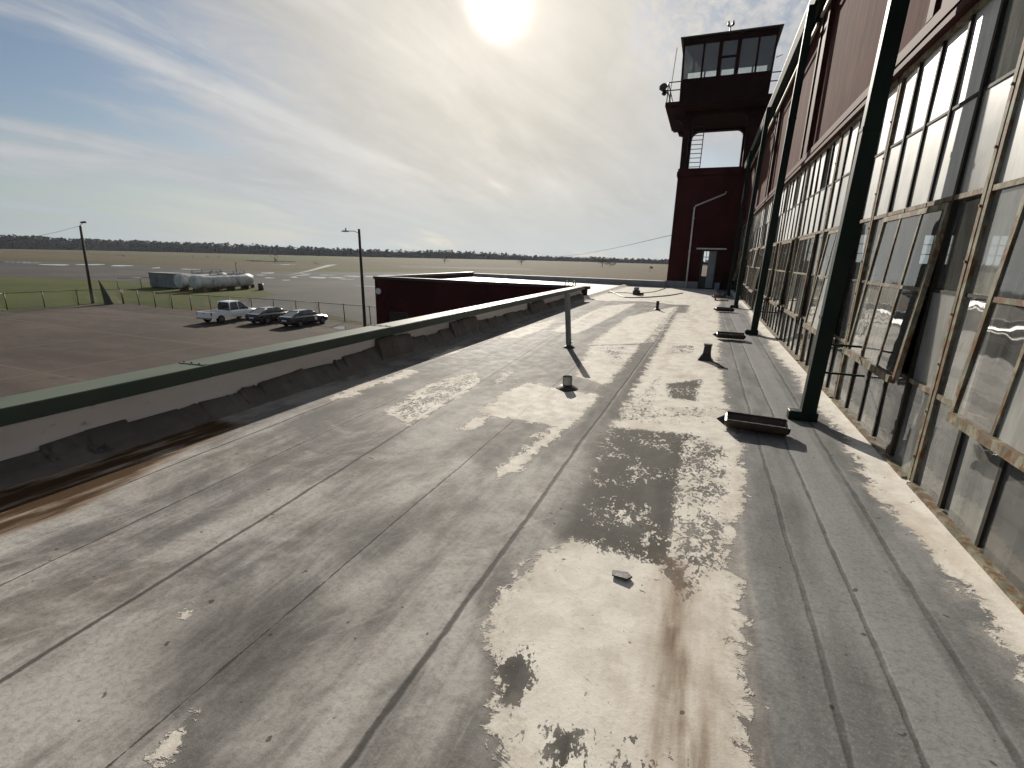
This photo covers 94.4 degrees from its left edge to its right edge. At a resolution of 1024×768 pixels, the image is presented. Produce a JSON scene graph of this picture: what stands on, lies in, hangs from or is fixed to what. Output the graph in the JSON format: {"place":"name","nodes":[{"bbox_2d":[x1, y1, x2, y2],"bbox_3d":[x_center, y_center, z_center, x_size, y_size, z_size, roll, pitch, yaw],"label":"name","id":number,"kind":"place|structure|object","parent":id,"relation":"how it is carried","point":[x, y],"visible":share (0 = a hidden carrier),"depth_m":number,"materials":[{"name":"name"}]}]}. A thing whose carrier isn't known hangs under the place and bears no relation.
{"place":"outdoors","nodes":[
{"label":"outdoors","id":0,"kind":"place"},
{"bbox_2d":[0,277,275,310],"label":"grass","id":1,"kind":"structure","parent":0,"point":[11,287],"depth_m":71.35,"materials":[{"name":"green plant"}]},
{"bbox_2d":[79,221,94,302],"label":"utility pole","id":2,"kind":"object","parent":1,"relation":"on","point":[86,266],"visible":0.86,"depth_m":56.77,"materials":[{"name":"brown wood"}]},
{"bbox_2d":[116,277,159,288],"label":"chain link fence","id":3,"kind":"object","parent":1,"relation":"on","point":[137,281],"visible":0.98,"depth_m":80.56,"materials":[{"name":"metal"}]},
{"bbox_2d":[147,272,186,288],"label":"container","id":4,"kind":"object","parent":1,"relation":"on","point":[164,279],"visible":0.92,"depth_m":81.86,"materials":[{"name":"grey metal"}]},
{"bbox_2d":[174,270,225,290],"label":"storage tank","id":5,"kind":"object","parent":1,"relation":"on","point":[181,282],"visible":0.45,"depth_m":77.48,"materials":[{"name":"metal"}]},
{"bbox_2d":[188,271,253,291],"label":"storage tank","id":6,"kind":"object","parent":1,"relation":"on","point":[201,283],"visible":1,"depth_m":79.69,"materials":[{"name":"metal"}]},
{"bbox_2d":[258,283,263,289],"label":"drum","id":7,"kind":"object","parent":1,"relation":"on","point":[260,286],"visible":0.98,"depth_m":82.82,"materials":[{"name":"black metal"}]},
{"bbox_2d":[230,256,407,259],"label":"grass","id":8,"kind":"structure","parent":0,"point":[280,258],"depth_m":436.90,"materials":[{"name":"green plant"}]},
{"bbox_2d":[0,249,706,325],"bbox_3d":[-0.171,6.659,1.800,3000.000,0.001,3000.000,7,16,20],"label":"ground","id":9,"kind":"structure","parent":0,"point":[639,271],"depth_m":277.85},
{"bbox_2d":[3,261,247,269],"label":"taxiway","id":10,"kind":"structure","parent":9,"relation":"on","point":[118,264],"depth_m":176.91,"materials":[{"name":"grey asphalt"}]},
{"bbox_2d":[0,303,362,396],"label":"parking lot","id":11,"kind":"structure","parent":9,"relation":"on","point":[42,348],"depth_m":36.50,"materials":[{"name":"grey asphalt"}]},
{"bbox_2d":[0,289,123,309],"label":"chain link fence","id":12,"kind":"object","parent":11,"relation":"on","point":[42,296],"visible":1,"depth_m":54.42,"materials":[{"name":"metal"}]},
{"bbox_2d":[98,280,112,304],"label":"windsock stand","id":13,"kind":"object","parent":11,"relation":"on","point":[107,299],"visible":0.92,"depth_m":57.30,"materials":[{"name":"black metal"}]},
{"bbox_2d":[196,300,255,322],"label":"pickup truck","id":14,"kind":"object","parent":11,"relation":"on","point":[228,308],"visible":0.84,"depth_m":46.18,"materials":[{"name":"white metal"}]},
{"bbox_2d":[121,289,375,323],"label":"chain link fence","id":15,"kind":"object","parent":11,"relation":"on","point":[210,304],"visible":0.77,"depth_m":52.67,"materials":[{"name":"metal"}]},
{"bbox_2d":[245,306,287,323],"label":"parked sedan","id":16,"kind":"object","parent":11,"relation":"on","point":[266,315],"visible":0.73,"depth_m":45.35,"materials":[{"name":"black metal"}]},
{"bbox_2d":[277,309,327,326],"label":"parked sedan","id":17,"kind":"object","parent":11,"relation":"on","point":[299,317],"visible":1,"depth_m":44.24,"materials":[{"name":"black metal"}]},
{"bbox_2d":[342,228,366,326],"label":"street lamp","id":18,"kind":"object","parent":11,"relation":"on","point":[362,282],"visible":0.9,"depth_m":43.91,"materials":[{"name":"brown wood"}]},
{"bbox_2d":[251,261,294,261],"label":"puddle","id":19,"kind":"object","parent":9,"relation":"on","point":[272,261],"visible":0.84,"depth_m":286.97,"materials":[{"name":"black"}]},
{"bbox_2d":[0,262,562,324],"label":"apron","id":20,"kind":"object","parent":9,"relation":"on","point":[283,285],"visible":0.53,"depth_m":104.73,"materials":[{"name":"concrete"}]},
{"bbox_2d":[290,264,336,274],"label":"taxiway","id":21,"kind":"structure","parent":9,"relation":"on","point":[316,268],"depth_m":192.02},
{"bbox_2d":[0,234,707,265],"bbox_3d":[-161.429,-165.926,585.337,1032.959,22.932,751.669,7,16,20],"label":"woods","id":22,"kind":"object","parent":9,"relation":"on","point":[41,242],"visible":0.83,"depth_m":686.78,"materials":[{"name":"green plant"}]},
{"bbox_2d":[0,284,1023,767],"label":"annex building","id":23,"kind":"structure","parent":9,"relation":"on","point":[412,542],"depth_m":2.60,"materials":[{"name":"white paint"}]},
{"bbox_2d":[556,375,577,391],"bbox_3d":[0.717,-0.008,6.147,0.322,0.185,0.322,7,16,20],"label":"vent pipe","id":24,"kind":"object","parent":23,"relation":"on","point":[567,385],"visible":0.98,"depth_m":6.08,"materials":[{"name":"grey metal"}]},
{"bbox_2d":[563,294,574,348],"bbox_3d":[1.082,-1.153,8.817,0.277,1.029,0.270,7,16,20],"label":"vent pipe","id":25,"kind":"object","parent":23,"relation":"on","point":[568,345],"visible":0.94,"depth_m":8.79,"materials":[{"name":"grey metal"}]},
{"bbox_2d":[612,570,632,580],"bbox_3d":[0.591,1.020,2.542,0.110,0.010,0.075,7,16,20],"label":"roofing scrap","id":26,"kind":"object","parent":23,"relation":"on","point":[624,575],"visible":1,"depth_m":2.53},
{"bbox_2d":[608,288,665,293],"bbox_3d":[7.331,-4.996,25.435,1.114,0.028,6.649,14,20,40],"label":"roof cable","id":27,"kind":"object","parent":23,"relation":"on","point":[632,293],"visible":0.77,"depth_m":23.55,"materials":[{"name":"black metal"}]},
{"bbox_2d":[633,287,643,294],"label":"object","id":28,"kind":"object","parent":23,"relation":"on","point":[636,290],"visible":0.98,"depth_m":22.48,"materials":[{"name":"black metal"}]},
{"bbox_2d":[611,291,681,297],"bbox_3d":[6.085,-4.364,22.979,3.980,0.038,5.071,7,16,20],"label":"roof cable","id":29,"kind":"object","parent":23,"relation":"on","point":[646,297],"visible":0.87,"depth_m":21.56,"materials":[{"name":"black metal"}]},
{"bbox_2d":[654,301,659,310],"bbox_3d":[4.921,-2.642,16.035,0.260,0.320,0.260,7,16,20],"label":"vent pipe","id":30,"kind":"object","parent":23,"relation":"on","point":[657,306],"visible":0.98,"depth_m":15.99,"materials":[{"name":"black metal"}]},
{"bbox_2d":[697,343,723,367],"bbox_3d":[3.293,-0.489,7.921,0.326,0.295,0.718,4,15,9],"label":"cowl vent","id":31,"kind":"object","parent":23,"relation":"on","point":[705,355],"visible":0.96,"depth_m":8.05,"materials":[{"name":"black metal"}]},
{"bbox_2d":[711,295,726,298],"bbox_3d":[9.445,-3.982,21.636,0.660,0.128,0.254,7,16,18],"label":"splash pan","id":32,"kind":"object","parent":23,"relation":"on","point":[721,296],"visible":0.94,"depth_m":21.57,"materials":[{"name":"black metal"}]},
{"bbox_2d":[714,307,734,311],"bbox_3d":[7.141,-2.520,16.009,0.660,0.128,0.254,6,16,18],"label":"splash pan","id":33,"kind":"object","parent":23,"relation":"on","point":[728,309],"visible":1,"depth_m":15.94,"materials":[{"name":"black metal"}]},
{"bbox_2d":[713,331,745,339],"bbox_3d":[4.748,-1.063,10.390,0.660,0.128,0.254,7,16,19],"label":"splash pan","id":34,"kind":"object","parent":23,"relation":"on","point":[729,335],"visible":1,"depth_m":10.34,"materials":[{"name":"black metal"}]},
{"bbox_2d":[716,411,790,435],"bbox_3d":[2.404,0.399,4.755,0.660,0.128,0.254,8,16,23],"label":"splash pan","id":35,"kind":"object","parent":23,"relation":"on","point":[759,423],"visible":1,"depth_m":4.74,"materials":[{"name":"metal"}]},
{"bbox_2d":[373,272,665,324],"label":"wing building","id":36,"kind":"structure","parent":9,"relation":"on","point":[399,297],"depth_m":23.63,"materials":[{"name":"brick"}]},
{"bbox_2d":[390,311,407,321],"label":"window","id":37,"kind":"structure","parent":36,"relation":"in","point":[394,316],"depth_m":24.12,"materials":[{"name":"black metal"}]},
{"bbox_2d":[594,256,608,265],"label":"field tree","id":38,"kind":"object","parent":9,"relation":"on","point":[604,260],"visible":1,"depth_m":386.50,"materials":[{"name":"green plant"}]},
{"bbox_2d":[659,20,783,289],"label":"control tower","id":39,"kind":"structure","parent":9,"relation":"on","point":[708,202],"depth_m":27.32,"materials":[{"name":"brick"}]},
{"bbox_2d":[533,235,670,255],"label":"overhead wire","id":40,"kind":"object","parent":39,"relation":"attached to","point":[616,247],"visible":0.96,"depth_m":44.44,"materials":[{"name":"black metal"}]},
{"bbox_2d":[724,0,1023,613],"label":"hangar","id":41,"kind":"structure","parent":9,"relation":"on","point":[893,130],"depth_m":4.79,"materials":[{"name":"red"}]},
{"bbox_2d":[733,225,744,291],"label":"window","id":42,"kind":"structure","parent":41,"relation":"in","point":[743,227],"depth_m":26.05,"materials":[{"name":"glass"}]},
{"bbox_2d":[732,223,746,292],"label":"window","id":43,"kind":"structure","parent":41,"relation":"in","point":[738,266],"depth_m":24.26,"materials":[{"name":"glass"}]},
{"bbox_2d":[739,216,753,298],"bbox_3d":[10.662,-5.727,21.719,0.214,3.545,2.420,7,16,20],"label":"window","id":44,"kind":"structure","parent":41,"relation":"in","point":[742,285],"depth_m":21.09,"materials":[{"name":"glass"}]},
{"bbox_2d":[741,211,759,302],"bbox_3d":[9.798,-5.158,19.531,0.152,3.545,2.420,7,16,20],"label":"window","id":45,"kind":"structure","parent":41,"relation":"in","point":[755,221],"depth_m":19.51,"materials":[{"name":"glass"}]},
{"bbox_2d":[745,204,766,308],"bbox_3d":[8.877,-4.597,17.364,0.214,3.545,2.420,7,16,20],"label":"window","id":46,"kind":"structure","parent":41,"relation":"in","point":[762,212],"depth_m":17.31,"materials":[{"name":"glass"}]},
{"bbox_2d":[748,197,773,311],"bbox_3d":[7.950,-4.036,15.200,0.288,3.545,2.420,7,16,20],"label":"window","id":47,"kind":"structure","parent":41,"relation":"in","point":[753,286],"depth_m":15.42,"materials":[{"name":"glass"}]},
{"bbox_2d":[759,182,789,325],"bbox_3d":[7.121,-3.462,12.999,0.152,3.545,2.420,7,16,20],"label":"window","id":48,"kind":"structure","parent":41,"relation":"in","point":[765,305],"depth_m":12.52,"materials":[{"name":"glass"}]},
{"bbox_2d":[765,163,809,339],"bbox_3d":[6.222,-2.897,10.824,0.165,3.545,2.420,7,16,20],"label":"window","id":49,"kind":"structure","parent":41,"relation":"in","point":[797,187],"depth_m":10.65,"materials":[{"name":"glass"}]},
{"bbox_2d":[778,134,840,360],"bbox_3d":[5.335,-2.331,8.645,0.152,3.545,2.420,7,16,20],"label":"window","id":50,"kind":"structure","parent":41,"relation":"in","point":[814,211],"depth_m":8.47,"materials":[{"name":"glass"}]},
{"bbox_2d":[797,77,900,398],"bbox_3d":[4.414,-1.769,6.479,0.214,3.545,2.420,7,16,20],"label":"window","id":51,"kind":"structure","parent":41,"relation":"in","point":[844,162],"depth_m":6.59,"materials":[{"name":"glass"}]},
{"bbox_2d":[831,0,1023,479],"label":"window","id":52,"kind":"structure","parent":41,"relation":"in","point":[942,99],"depth_m":3.90,"materials":[{"name":"glass"}]},
{"bbox_2d":[920,235,954,264],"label":"gable window","id":53,"kind":"structure","parent":41,"relation":"in","point":[934,235],"depth_m":24.09,"materials":[{"name":"glass"}]},
{"bbox_2d":[906,57,1023,613],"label":"window","id":54,"kind":"structure","parent":41,"relation":"in","point":[985,319],"depth_m":2.93,"materials":[{"name":"metal"}]},
{"bbox_2d":[985,235,1005,265],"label":"gable window","id":55,"kind":"structure","parent":41,"relation":"in","point":[994,235],"depth_m":23.26,"materials":[{"name":"glass"}]},
{"bbox_2d":[279,268,462,270],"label":"grass","id":56,"kind":"structure","parent":0,"point":[342,269],"depth_m":194.11,"materials":[{"name":"green plant"}]},
{"bbox_2d":[0,0,1009,264],"label":"sky","id":57,"kind":"structure","parent":0,"point":[510,127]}
]}

